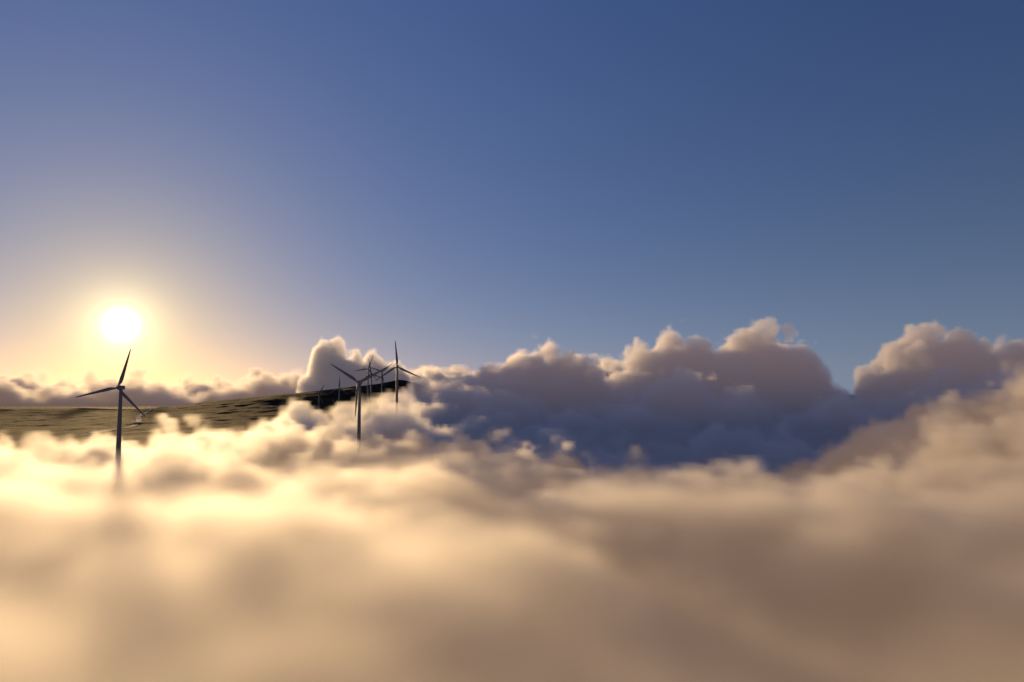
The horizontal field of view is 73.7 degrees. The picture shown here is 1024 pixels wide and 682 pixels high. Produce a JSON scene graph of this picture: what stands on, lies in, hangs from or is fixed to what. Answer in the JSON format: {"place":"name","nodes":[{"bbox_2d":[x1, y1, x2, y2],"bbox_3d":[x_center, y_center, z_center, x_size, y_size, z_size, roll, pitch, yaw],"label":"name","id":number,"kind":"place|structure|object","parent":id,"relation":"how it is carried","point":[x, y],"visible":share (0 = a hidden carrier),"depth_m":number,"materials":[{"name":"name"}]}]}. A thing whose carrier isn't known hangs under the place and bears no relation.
{"place":"outdoors","nodes":[
{"label":"outdoors","id":0,"kind":"place"},
{"bbox_2d":[85,407,157,433],"bbox_3d":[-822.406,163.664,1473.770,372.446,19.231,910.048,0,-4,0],"label":"gravel track","id":1,"kind":"structure","parent":0,"point":[137,421],"depth_m":1321.22,"materials":[{"name":"beige gravel"}]},
{"bbox_2d":[0,380,1023,681],"bbox_3d":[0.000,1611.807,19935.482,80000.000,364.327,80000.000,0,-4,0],"label":"moorland terrain","id":2,"kind":"structure","parent":0,"point":[592,538],"depth_m":741.30,"materials":[{"name":"green plant"}]},
{"bbox_2d":[75,349,145,467],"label":"wind turbine","id":3,"kind":"object","parent":2,"relation":"on","point":[120,388],"visible":0.99,"depth_m":587.50,"materials":[{"name":"paint"}]},
{"bbox_2d":[307,386,323,408],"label":"wind turbine","id":4,"kind":"object","parent":2,"relation":"on","point":[319,398],"visible":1,"depth_m":1633.64,"materials":[{"name":"paint"}]},
{"bbox_2d":[330,378,347,408],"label":"wind turbine","id":5,"kind":"object","parent":2,"relation":"on","point":[339,394],"visible":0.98,"depth_m":1634.91,"materials":[{"name":"paint"}]},
{"bbox_2d":[331,364,386,475],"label":"wind turbine","id":6,"kind":"object","parent":2,"relation":"on","point":[358,455],"visible":0.99,"depth_m":696.79,"materials":[{"name":"paint"}]},
{"bbox_2d":[356,357,375,406],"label":"wind turbine","id":7,"kind":"object","parent":2,"relation":"on","point":[368,370],"visible":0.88,"depth_m":1658.61,"materials":[{"name":"paint"}]},
{"bbox_2d":[366,359,384,410],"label":"wind turbine","id":8,"kind":"object","parent":2,"relation":"on","point":[371,388],"visible":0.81,"depth_m":1596.97,"materials":[{"name":"paint"}]},
{"bbox_2d":[371,364,390,406],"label":"wind turbine","id":9,"kind":"object","parent":2,"relation":"on","point":[382,381],"visible":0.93,"depth_m":1657.70,"materials":[{"name":"paint"}]},
{"bbox_2d":[376,341,420,456],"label":"wind turbine","id":10,"kind":"object","parent":2,"relation":"on","point":[396,422],"visible":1,"depth_m":912.89,"materials":[{"name":"paint"}]},
{"bbox_2d":[0,0,1023,394],"label":"sky","id":11,"kind":"structure","parent":0,"point":[237,197],"materials":[{"name":"blue"}]}
]}

